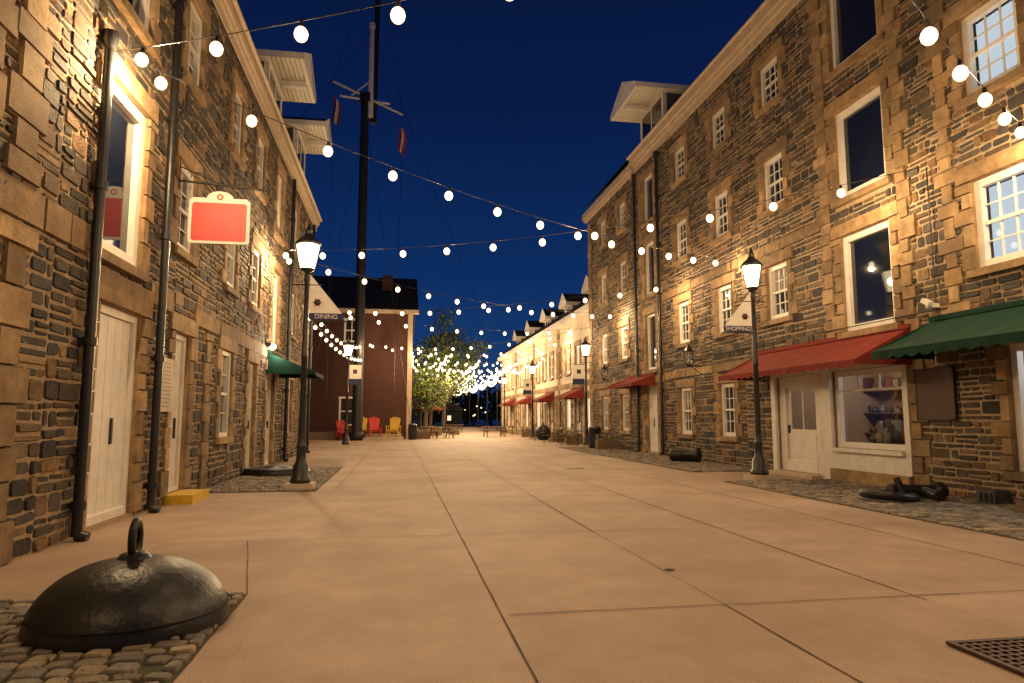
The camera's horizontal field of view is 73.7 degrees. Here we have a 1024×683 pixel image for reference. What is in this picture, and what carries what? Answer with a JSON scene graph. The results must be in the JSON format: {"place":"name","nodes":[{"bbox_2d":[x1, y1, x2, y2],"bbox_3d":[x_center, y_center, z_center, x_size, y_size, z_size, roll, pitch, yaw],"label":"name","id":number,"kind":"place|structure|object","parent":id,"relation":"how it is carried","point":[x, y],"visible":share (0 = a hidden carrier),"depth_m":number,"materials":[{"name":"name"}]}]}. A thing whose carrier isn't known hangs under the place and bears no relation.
{"place":"outdoors","nodes":[
{"label":"outdoors","id":0,"kind":"place"},
{"bbox_2d":[411,419,500,424],"bbox_3d":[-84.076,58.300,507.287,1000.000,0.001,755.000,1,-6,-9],"label":"harbour water","id":1,"kind":"structure","parent":0,"point":[482,422],"depth_m":215.73,"materials":[{"name":"blue liquid"}]},
{"bbox_2d":[469,389,469,426],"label":"light pole","id":2,"kind":"object","parent":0,"point":[469,407],"visible":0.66,"depth_m":107.80,"materials":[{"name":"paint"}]},
{"bbox_2d":[478,383,478,427],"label":"light pole","id":3,"kind":"object","parent":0,"point":[478,406],"visible":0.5,"depth_m":96.04,"materials":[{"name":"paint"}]},
{"bbox_2d":[487,379,487,428],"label":"light pole","id":4,"kind":"object","parent":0,"point":[487,404],"visible":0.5,"depth_m":86.24,"materials":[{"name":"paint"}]},
{"bbox_2d":[497,374,497,429],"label":"light pole","id":5,"kind":"object","parent":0,"point":[497,402],"visible":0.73,"depth_m":77.41,"materials":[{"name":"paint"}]},
{"bbox_2d":[237,0,763,413],"label":"sky","id":6,"kind":"structure","parent":0,"point":[510,104],"materials":[{"name":"blue"}]},
{"bbox_2d":[0,425,1023,682],"bbox_3d":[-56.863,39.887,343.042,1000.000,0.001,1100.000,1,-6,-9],"label":"ground","id":7,"kind":"structure","parent":0,"point":[392,593],"depth_m":6.15,"materials":[{"name":"concrete"}]},
{"bbox_2d":[0,592,246,682],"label":"cobblestone paving","id":8,"kind":"structure","parent":7,"relation":"on","point":[163,662],"depth_m":3.90,"materials":[{"name":"stone"}]},
{"bbox_2d":[18,516,229,654],"bbox_3d":[-2.601,1.581,4.695,1.250,0.744,1.250,1,-6,-9],"label":"mooring buoy","id":9,"kind":"object","parent":8,"relation":"on","point":[134,594],"visible":0.98,"depth_m":4.29,"materials":[{"name":"metal"}]},
{"bbox_2d":[0,0,331,565],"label":"stone warehouse","id":10,"kind":"structure","parent":7,"relation":"on","point":[117,288],"depth_m":9.83,"materials":[{"name":"stone"}]},
{"bbox_2d":[161,358,173,411],"bbox_3d":[-5.521,0.696,10.914,0.033,0.850,0.550,1,-6,-9],"label":"history plaque","id":11,"kind":"object","parent":10,"relation":"attached to","point":[167,385],"visible":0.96,"depth_m":10.92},
{"bbox_2d":[86,0,296,526],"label":"windows and doors","id":12,"kind":"structure","parent":10,"relation":"in","point":[114,374],"depth_m":9.67,"materials":[{"name":"white paint"}]},
{"bbox_2d":[178,157,268,244],"bbox_3d":[-4.878,-2.354,11.485,1.506,1.460,0.059,1,-6,-9],"label":"hanging shop sign","id":13,"kind":"object","parent":10,"relation":"attached to","point":[219,217],"visible":0.98,"depth_m":11.43,"materials":[{"name":"red paint"}]},
{"bbox_2d":[265,343,275,349],"bbox_3d":[-6.801,0.147,19.253,0.300,0.200,0.190,1,-6,-9],"label":"wall light","id":14,"kind":"object","parent":10,"relation":"attached to","point":[271,346],"visible":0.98,"depth_m":19.18,"materials":[{"name":"white glass"}]},
{"bbox_2d":[266,350,323,378],"bbox_3d":[-6.450,0.726,20.419,1.391,0.730,2.140,1,-6,-9],"label":"green shop awning","id":15,"kind":"object","parent":10,"relation":"attached to","point":[280,366],"visible":0.91,"depth_m":19.36,"materials":[{"name":"fabric"}]},
{"bbox_2d":[116,0,1023,395],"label":"string lights","id":16,"kind":"object","parent":10,"relation":"attached to","point":[960,72],"visible":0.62,"depth_m":13.53,"materials":[{"name":"white glass"}]},
{"bbox_2d":[206,466,342,492],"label":"cobblestone paving","id":17,"kind":"structure","parent":7,"relation":"on","point":[320,476],"depth_m":14.56,"materials":[{"name":"stone"}]},
{"bbox_2d":[243,465,310,476],"bbox_3d":[-5.819,3.177,16.934,1.600,0.220,1.600,1,-6,-9],"label":"iron cauldron lid","id":18,"kind":"object","parent":17,"relation":"on","point":[276,470],"visible":0.81,"depth_m":16.29,"materials":[{"name":"black metal"}]},
{"bbox_2d":[283,224,345,490],"bbox_3d":[-3.935,0.240,13.803,1.100,5.400,0.540,1,-6,-9],"label":"street lamp","id":19,"kind":"object","parent":17,"relation":"on","point":[319,305],"visible":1,"depth_m":13.82,"materials":[{"name":"black metal"}]},
{"bbox_2d":[335,420,351,439],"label":"adirondack chair","id":20,"kind":"object","parent":7,"relation":"on","point":[339,423],"visible":0.65,"depth_m":43.80,"materials":[{"name":"red paint"}]},
{"bbox_2d":[340,336,362,447],"bbox_3d":[-7.809,2.417,33.211,1.000,5.400,0.540,1,-6,-9],"label":"street lamp","id":21,"kind":"object","parent":7,"relation":"on","point":[354,374],"visible":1,"depth_m":33.26,"materials":[{"name":"black metal"}]},
{"bbox_2d":[309,432,401,439],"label":"entrance platform","id":22,"kind":"structure","parent":7,"relation":"on","point":[322,435],"depth_m":43.88,"materials":[{"name":"brown wood"}]},
{"bbox_2d":[309,313,407,438],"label":"walls","id":23,"kind":"structure","parent":7,"relation":"on","point":[384,395],"depth_m":46.02,"materials":[{"name":"red wood"}]},
{"bbox_2d":[314,275,418,438],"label":"roof and trim","id":24,"kind":"structure","parent":7,"relation":"on","point":[342,291],"depth_m":48.70,"materials":[{"name":"stone"}]},
{"bbox_2d":[363,437,402,440],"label":"seating platform","id":25,"kind":"structure","parent":7,"relation":"on","point":[381,438],"depth_m":43.12,"materials":[{"name":"brown wood"}]},
{"bbox_2d":[362,417,371,436],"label":"adirondack chair","id":26,"kind":"object","parent":25,"relation":"on","point":[364,428],"visible":0.59,"depth_m":44.23,"materials":[{"name":"yellow paint"}]},
{"bbox_2d":[368,417,381,436],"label":"adirondack chair","id":27,"kind":"object","parent":25,"relation":"on","point":[373,423],"visible":1,"depth_m":44.23,"materials":[{"name":"red paint"}]},
{"bbox_2d":[386,417,400,436],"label":"adirondack chair","id":28,"kind":"object","parent":25,"relation":"on","point":[394,423],"visible":1,"depth_m":44.43,"materials":[{"name":"yellow paint"}]},
{"bbox_2d":[301,0,486,440],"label":"ship mast","id":29,"kind":"object","parent":7,"relation":"on","point":[368,101],"visible":0.96,"depth_m":44.71,"materials":[{"name":"paint"}]},
{"bbox_2d":[408,424,416,439],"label":"litter bin","id":30,"kind":"object","parent":7,"relation":"on","point":[412,431],"visible":1,"depth_m":44.52,"materials":[{"name":"black metal"}]},
{"bbox_2d":[418,398,419,427],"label":"light pole","id":31,"kind":"object","parent":7,"relation":"on","point":[419,415],"visible":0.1,"depth_m":75.86,"materials":[{"name":"metal"}]},
{"bbox_2d":[419,379,420,428],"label":"street lamp","id":32,"kind":"object","parent":7,"relation":"on","point":[420,415],"visible":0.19,"depth_m":61.05,"materials":[{"name":"black metal"}]},
{"bbox_2d":[417,428,429,438],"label":"flower planter","id":33,"kind":"object","parent":7,"relation":"on","point":[422,433],"visible":0.93,"depth_m":45.51,"materials":[{"name":"brown wood"}]},
{"bbox_2d":[417,406,441,429],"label":"patio umbrella","id":34,"kind":"object","parent":7,"relation":"on","point":[439,408],"visible":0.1,"depth_m":68.46,"materials":[{"name":"brown fabric"}]},
{"bbox_2d":[419,426,441,436],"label":"picnic table","id":35,"kind":"object","parent":7,"relation":"on","point":[429,429],"visible":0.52,"depth_m":51.53,"materials":[{"name":"brown wood"}]},
{"bbox_2d":[432,426,441,434],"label":"flower planter","id":36,"kind":"object","parent":7,"relation":"on","point":[439,433],"visible":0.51,"depth_m":55.09,"materials":[{"name":"brown wood"}]},
{"bbox_2d":[411,341,462,429],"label":"street tree","id":37,"kind":"object","parent":7,"relation":"on","point":[435,390],"visible":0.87,"depth_m":58.10,"materials":[{"name":"green plant"}]},
{"bbox_2d":[412,354,470,428],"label":"street tree","id":38,"kind":"object","parent":7,"relation":"on","point":[430,418],"visible":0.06,"depth_m":74.83,"materials":[{"name":"green plant"}]},
{"bbox_2d":[428,427,457,437],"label":"picnic table","id":39,"kind":"object","parent":7,"relation":"on","point":[446,432],"visible":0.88,"depth_m":48.15,"materials":[{"name":"brown wood"}]},
{"bbox_2d":[412,302,494,432],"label":"street tree","id":40,"kind":"object","parent":7,"relation":"on","point":[443,340],"visible":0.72,"depth_m":65.46,"materials":[{"name":"green plant"}]},
{"bbox_2d":[448,422,459,434],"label":"flower planter","id":41,"kind":"object","parent":7,"relation":"on","point":[456,429],"visible":0.74,"depth_m":57.29,"materials":[{"name":"brown wood"}]},
{"bbox_2d":[446,401,464,426],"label":"harbour pavilion","id":42,"kind":"structure","parent":7,"relation":"on","point":[454,413],"depth_m":110.31,"materials":[{"name":"wood"}]},
{"bbox_2d":[411,384,500,425],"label":"distant trees","id":43,"kind":"object","parent":7,"relation":"on","point":[492,412],"visible":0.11,"depth_m":125.44,"materials":[{"name":"plant"}]},
{"bbox_2d":[480,426,506,436],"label":"picnic table","id":44,"kind":"object","parent":7,"relation":"on","point":[486,431],"visible":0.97,"depth_m":51.42,"materials":[{"name":"brown wood"}]},
{"bbox_2d":[501,373,507,433],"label":"street lamp","id":45,"kind":"object","parent":7,"relation":"on","point":[504,378],"visible":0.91,"depth_m":60.49,"materials":[{"name":"black metal"}]},
{"bbox_2d":[521,426,530,436],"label":"flower planter","id":46,"kind":"object","parent":7,"relation":"on","point":[525,432],"visible":0.81,"depth_m":50.18,"materials":[{"name":"brown wood"}]},
{"bbox_2d":[522,360,536,438],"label":"street lamp","id":47,"kind":"object","parent":7,"relation":"on","point":[527,383],"visible":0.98,"depth_m":46.71,"materials":[{"name":"black metal"}]},
{"bbox_2d":[535,423,550,439],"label":"mooring buoy","id":48,"kind":"object","parent":7,"relation":"on","point":[539,430],"visible":0.72,"depth_m":43.68,"materials":[{"name":"metal"}]},
{"bbox_2d":[497,275,589,438],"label":"row of shops","id":49,"kind":"object","parent":7,"relation":"on","point":[554,371],"visible":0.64,"depth_m":46.70,"materials":[{"name":"stone"}]},
{"bbox_2d":[499,398,514,405],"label":"red shop awning","id":50,"kind":"object","parent":49,"relation":"attached to","point":[510,402],"visible":0.94,"depth_m":60.59,"materials":[{"name":"fabric"}]},
{"bbox_2d":[513,395,531,404],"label":"red shop awning","id":51,"kind":"object","parent":49,"relation":"attached to","point":[526,399],"visible":0.95,"depth_m":52.75,"materials":[{"name":"fabric"}]},
{"bbox_2d":[531,391,553,402],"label":"red shop awning","id":52,"kind":"object","parent":49,"relation":"attached to","point":[547,396],"visible":0.98,"depth_m":45.43,"materials":[{"name":"fabric"}]},
{"bbox_2d":[505,342,589,434],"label":"windows and doors","id":53,"kind":"structure","parent":49,"relation":"in","point":[577,347],"depth_m":46.30,"materials":[{"name":"white paint"}]},
{"bbox_2d":[554,386,583,399],"bbox_3d":[3.279,2.986,39.267,1.141,0.720,2.640,1,-6,-9],"label":"red shop awning","id":54,"kind":"object","parent":49,"relation":"attached to","point":[576,392],"visible":1,"depth_m":38.09,"materials":[{"name":"fabric"}]},
{"bbox_2d":[65,436,1023,682],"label":"paving joints","id":55,"kind":"object","parent":7,"relation":"on","point":[519,648],"visible":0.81,"depth_m":5.55,"materials":[{"name":"concrete"}]},
{"bbox_2d":[534,426,562,440],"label":"bistro set","id":56,"kind":"object","parent":7,"relation":"on","point":[548,434],"visible":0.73,"depth_m":42.02,"materials":[{"name":"black paint"}]},
{"bbox_2d":[550,429,565,441],"bbox_3d":[2.754,5.466,40.126,0.957,0.841,0.552,1,-6,-9],"label":"flower planter","id":57,"kind":"object","parent":7,"relation":"on","point":[554,436],"visible":0.77,"depth_m":39.87,"materials":[{"name":"brown wood"}]},
{"bbox_2d":[542,427,574,443],"bbox_3d":[2.590,5.238,38.085,1.782,0.882,0.660,1,-6,-9],"label":"bistro set","id":58,"kind":"object","parent":7,"relation":"on","point":[550,436],"visible":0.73,"depth_m":38.06,"materials":[{"name":"black paint"}]},
{"bbox_2d":[560,428,577,445],"bbox_3d":[3.373,4.913,35.192,1.782,0.882,0.660,1,-6,-9],"label":"bistro set","id":59,"kind":"object","parent":7,"relation":"on","point":[567,437],"visible":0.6,"depth_m":35.14,"materials":[{"name":"black paint"}]},
{"bbox_2d":[565,427,582,443],"bbox_3d":[3.329,5.051,36.693,0.962,0.901,0.563,1,-6,-9],"label":"flower planter","id":60,"kind":"object","parent":7,"relation":"on","point":[572,438],"visible":0.91,"depth_m":36.47,"materials":[{"name":"brown wood"}]},
{"bbox_2d":[572,336,591,446],"bbox_3d":[3.402,2.408,33.132,1.000,5.400,0.540,1,-6,-9],"label":"street lamp","id":61,"kind":"object","parent":7,"relation":"on","point":[578,371],"visible":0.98,"depth_m":33.18,"materials":[{"name":"black metal"}]},
{"bbox_2d":[559,447,751,471],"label":"cobblestone paving","id":62,"kind":"structure","parent":7,"relation":"on","point":[663,461],"depth_m":21.62,"materials":[{"name":"stone"}]},
{"bbox_2d":[588,426,601,447],"bbox_3d":[3.810,4.401,31.344,0.600,1.040,0.600,1,-6,-9],"label":"litter bin","id":63,"kind":"object","parent":62,"relation":"on","point":[594,431],"visible":0.72,"depth_m":31.12,"materials":[{"name":"black metal"}]},
{"bbox_2d":[595,431,617,449],"bbox_3d":[4.186,4.378,30.291,0.957,0.812,0.565,1,-6,-9],"label":"flower planter","id":64,"kind":"object","parent":62,"relation":"on","point":[605,443],"visible":0.99,"depth_m":30.06,"materials":[{"name":"brown wood"}]},
{"bbox_2d":[669,447,701,461],"bbox_3d":[5.493,3.604,21.725,0.980,0.480,0.600,-4,-8,32],"label":"old cannon","id":65,"kind":"object","parent":62,"relation":"on","point":[684,454],"visible":0.97,"depth_m":21.56,"materials":[{"name":"metal"}]},
{"bbox_2d":[722,248,776,479],"bbox_3d":[5.374,0.456,15.729,1.100,5.400,0.540,1,-6,-9],"label":"street lamp","id":66,"kind":"object","parent":7,"relation":"on","point":[742,317],"visible":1,"depth_m":15.78,"materials":[{"name":"black metal"}]},
{"bbox_2d":[582,0,1023,504],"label":"stone warehouse","id":67,"kind":"structure","parent":7,"relation":"on","point":[777,99],"depth_m":16.38,"materials":[{"name":"brown stone"}]},
{"bbox_2d":[600,363,614,383],"bbox_3d":[4.412,1.581,31.454,0.720,1.170,0.346,1,-6,-9],"label":"wall lantern","id":68,"kind":"object","parent":67,"relation":"attached to","point":[604,367],"depth_m":31.42,"materials":[{"name":"black paint"}]},
{"bbox_2d":[607,372,656,389],"bbox_3d":[4.827,1.623,27.796,1.041,0.570,3.140,1,-6,-9],"label":"red shop awning","id":69,"kind":"object","parent":67,"relation":"attached to","point":[646,379],"visible":0.99,"depth_m":27.02,"materials":[{"name":"fabric"}]},
{"bbox_2d":[683,343,703,377],"bbox_3d":[5.923,0.608,22.329,0.720,1.170,0.346,1,-6,-9],"label":"wall lantern","id":70,"kind":"object","parent":67,"relation":"attached to","point":[687,348],"depth_m":22.29,"materials":[{"name":"black paint"}]},
{"bbox_2d":[601,0,1023,473],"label":"windows and doors","id":71,"kind":"structure","parent":67,"relation":"in","point":[861,154],"depth_m":15.13,"materials":[{"name":"white paint"}]},
{"bbox_2d":[718,324,912,381],"bbox_3d":[6.673,0.377,15.876,1.291,0.850,5.690,1,-6,-9],"label":"red shop awning","id":72,"kind":"object","parent":67,"relation":"attached to","point":[829,353],"visible":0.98,"depth_m":15.01,"materials":[{"name":"fabric"}]},
{"bbox_2d":[920,298,939,308],"bbox_3d":[7.730,-0.697,12.577,0.290,0.216,0.214,1,-6,-9],"label":"security camera","id":73,"kind":"object","parent":67,"relation":"attached to","point":[929,304],"visible":1,"depth_m":12.54,"materials":[{"name":"white paint"}]},
{"bbox_2d":[914,366,957,419],"bbox_3d":[7.795,0.968,12.579,0.050,0.960,0.930,1,-6,-9],"label":"notice board","id":74,"kind":"object","parent":67,"relation":"attached to","point":[935,394],"visible":1,"depth_m":12.53,"materials":[{"name":"black paint"}]},
{"bbox_2d":[871,299,1023,360],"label":"green shop awning","id":75,"kind":"object","parent":67,"relation":"attached to","point":[991,325],"visible":1,"depth_m":11.22,"materials":[{"name":"fabric"}]},
{"bbox_2d":[723,478,1023,539],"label":"cobblestone paving","id":76,"kind":"structure","parent":7,"relation":"on","point":[1005,520],"depth_m":10.70,"materials":[{"name":"stone"}]},
{"bbox_2d":[858,477,948,502],"bbox_3d":[6.724,2.513,11.579,1.784,0.400,0.794,2,-7,-15],"label":"anchor","id":77,"kind":"object","parent":76,"relation":"on","point":[898,490],"visible":0.99,"depth_m":11.44,"materials":[{"name":"metal"}]},
{"bbox_2d":[976,489,1011,504],"bbox_3d":[7.811,2.526,11.082,0.315,0.230,0.350,1,-6,-9],"label":"utility box","id":78,"kind":"object","parent":76,"relation":"on","point":[992,496],"visible":0.97,"depth_m":10.94,"materials":[{"name":"black paint"}]},
{"bbox_2d":[1014,473,1023,511],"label":"flower planter","id":79,"kind":"object","parent":76,"relation":"on","point":[1019,504],"visible":1,"depth_m":10.14,"materials":[{"name":"brown wood"}]},
{"bbox_2d":[946,636,1023,675],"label":"drain grate","id":80,"kind":"object","parent":7,"relation":"on","point":[1007,653],"visible":1,"depth_m":4.09,"materials":[{"name":"grey metal"}]}
]}

